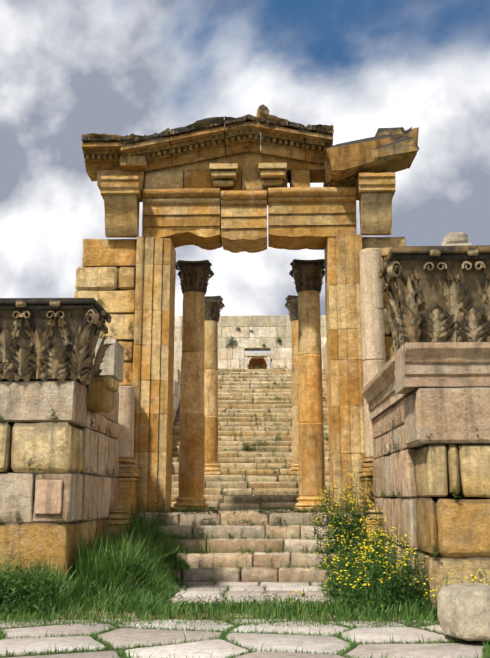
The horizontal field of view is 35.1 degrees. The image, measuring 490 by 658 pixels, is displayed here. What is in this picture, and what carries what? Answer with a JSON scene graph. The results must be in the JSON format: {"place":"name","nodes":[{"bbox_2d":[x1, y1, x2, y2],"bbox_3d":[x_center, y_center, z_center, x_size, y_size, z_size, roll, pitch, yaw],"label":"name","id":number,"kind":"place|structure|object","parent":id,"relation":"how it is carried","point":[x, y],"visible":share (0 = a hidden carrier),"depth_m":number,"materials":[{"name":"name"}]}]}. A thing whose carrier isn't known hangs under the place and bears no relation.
{"place":"outdoors","nodes":[
{"label":"outdoors","id":0,"kind":"place"},
{"bbox_2d":[0,619,489,657],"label":"street paving","id":1,"kind":"structure","parent":0,"point":[207,647],"depth_m":9.76,"materials":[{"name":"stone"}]},
{"bbox_2d":[0,367,489,657],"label":"grass","id":2,"kind":"structure","parent":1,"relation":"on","point":[149,536],"depth_m":12.09,"materials":[{"name":"green plant"}]},
{"bbox_2d":[437,583,489,641],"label":"boulder","id":3,"kind":"object","parent":1,"relation":"on","point":[463,610],"visible":1,"depth_m":9.60,"materials":[{"name":"beige stone"}]},
{"bbox_2d":[0,0,489,495],"label":"sky","id":4,"kind":"structure","parent":0,"point":[70,69],"materials":[{"name":"white"}]},
{"bbox_2d":[72,580,419,618],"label":"grass tufts","id":5,"kind":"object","parent":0,"point":[238,607],"depth_m":12.31,"materials":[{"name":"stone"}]},
{"bbox_2d":[0,295,488,619],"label":"weed plants","id":6,"kind":"object","parent":5,"relation":"on","point":[381,569],"visible":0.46,"depth_m":13.43,"materials":[{"name":"green plant"}]},
{"bbox_2d":[102,332,488,611],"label":"flower heads","id":7,"kind":"object","parent":6,"relation":"attached to","point":[386,562],"visible":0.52,"depth_m":13.43,"materials":[{"name":"yellow plant"}]},
{"bbox_2d":[170,582,334,604],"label":"step","id":8,"kind":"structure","parent":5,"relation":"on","point":[239,590],"depth_m":14.43,"materials":[{"name":"stone"}]},
{"bbox_2d":[132,234,365,512],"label":"door jambs","id":9,"kind":"object","parent":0,"point":[153,359],"visible":0.83,"depth_m":19.07,"materials":[{"name":"beige stone"}]},
{"bbox_2d":[142,187,356,252],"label":"gate lintel","id":10,"kind":"structure","parent":9,"relation":"on","point":[299,218],"depth_m":19.80,"materials":[{"name":"beige stone"}]},
{"bbox_2d":[97,151,356,204],"bbox_3d":[-0.060,-4.081,20.479,7.557,1.203,1.488,0,-12,2],"label":"gate frieze","id":11,"kind":"object","parent":10,"relation":"on","point":[247,171],"visible":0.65,"depth_m":20.14,"materials":[{"name":"brown stone"}]},
{"bbox_2d":[81,121,419,186],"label":"pediment cornice","id":12,"kind":"structure","parent":11,"relation":"on","point":[395,149],"depth_m":19.83,"materials":[{"name":"brown stone"}]},
{"bbox_2d":[81,104,333,145],"bbox_3d":[-0.646,-4.883,20.313,7.018,1.777,1.506,0,-12,2],"label":"roof edge","id":13,"kind":"object","parent":12,"relation":"on","point":[263,116],"visible":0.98,"depth_m":19.69,"materials":[{"name":"brown stone"}]},
{"bbox_2d":[171,368,329,508],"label":"long stairs","id":14,"kind":"structure","parent":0,"point":[272,483],"depth_m":27.61,"materials":[{"name":"stone"}]},
{"bbox_2d":[173,341,326,425],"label":"stair side walls","id":15,"kind":"structure","parent":14,"relation":"on","point":[177,367],"depth_m":32.30,"materials":[{"name":"stone"}]},
{"bbox_2d":[174,315,326,368],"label":"back wall","id":16,"kind":"structure","parent":14,"relation":"on","point":[268,330],"depth_m":37.19,"materials":[{"name":"stone"}]},
{"bbox_2d":[245,353,269,369],"bbox_3d":[0.604,1.656,37.136,1.230,0.960,0.560,0,-12,2],"label":"niche frame","id":17,"kind":"object","parent":14,"relation":"on","point":[250,356],"visible":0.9,"depth_m":36.94,"materials":[{"name":"beige stone"}]},
{"bbox_2d":[248,358,266,368],"bbox_3d":[0.609,1.748,37.325,0.880,0.860,0.550,0,-12,2],"label":"niche shell","id":18,"kind":"object","parent":17,"relation":"in","point":[254,363],"visible":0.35,"depth_m":37.50},
{"bbox_2d":[117,248,385,457],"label":"column shafts","id":19,"kind":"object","parent":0,"point":[373,335],"depth_m":18.39,"materials":[{"name":"beige stone"}]},
{"label":"ground","id":20,"kind":"structure","parent":0,"visible":0},
{"bbox_2d":[8,612,435,620],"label":"kerb","id":21,"kind":"structure","parent":20,"relation":"on","point":[152,617],"depth_m":11.55,"materials":[{"name":"stone"}]},
{"bbox_2d":[0,342,489,594],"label":"pink side walls","id":22,"kind":"structure","parent":20,"relation":"on","point":[439,392],"depth_m":13.24,"materials":[{"name":"stone"}]},
{"bbox_2d":[0,260,489,385],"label":"pilaster capitals","id":23,"kind":"object","parent":22,"relation":"on","point":[430,283],"visible":0.19,"depth_m":12.47,"materials":[{"name":"grey stone"}]},
{"bbox_2d":[0,245,489,323],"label":"capital abacus","id":24,"kind":"object","parent":23,"relation":"on","point":[395,253],"visible":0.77,"depth_m":12.49,"materials":[{"name":"grey stone"}]},
{"bbox_2d":[0,247,489,387],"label":"acanthus leaves","id":25,"kind":"object","parent":22,"relation":"on","point":[440,324],"visible":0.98,"depth_m":13.40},
{"bbox_2d":[93,232,472,381],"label":"loose white blocks","id":26,"kind":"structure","parent":22,"relation":"on","point":[111,366],"depth_m":15.60,"materials":[{"name":"stone"}]},
{"bbox_2d":[0,345,489,609],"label":"stone blocks","id":27,"kind":"structure","parent":20,"relation":"on","point":[457,529],"depth_m":12.61,"materials":[{"name":"stone"}]},
{"bbox_2d":[107,458,383,555],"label":"column pedestals","id":28,"kind":"object","parent":20,"relation":"on","point":[128,474],"visible":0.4,"depth_m":17.64,"materials":[{"name":"beige stone"}]},
{"bbox_2d":[136,509,363,582],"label":"front steps","id":29,"kind":"structure","parent":20,"relation":"on","point":[259,559],"depth_m":16.99,"materials":[{"name":"stone"}]},
{"bbox_2d":[150,440,328,525],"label":"weeds","id":30,"kind":"object","parent":29,"relation":"on","point":[211,510],"visible":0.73,"depth_m":18.02,"materials":[{"name":"green plant"}]},
{"bbox_2d":[74,237,405,385],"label":"gate pier walls","id":31,"kind":"structure","parent":29,"relation":"on","point":[106,272],"depth_m":19.62,"materials":[{"name":"beige stone"}]},
{"bbox_2d":[100,172,395,237],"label":"gate consoles","id":32,"kind":"object","parent":31,"relation":"on","point":[122,196],"visible":1,"depth_m":19.49,"materials":[{"name":"beige stone"}]},
{"bbox_2d":[171,290,330,511],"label":"columns","id":33,"kind":"structure","parent":29,"relation":"on","point":[198,450],"depth_m":20.31,"materials":[{"name":"stone"}]},
{"bbox_2d":[175,259,324,321],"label":"capitals","id":34,"kind":"object","parent":33,"relation":"on","point":[305,274],"visible":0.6,"depth_m":20.85,"materials":[{"name":"stone"}]}
]}

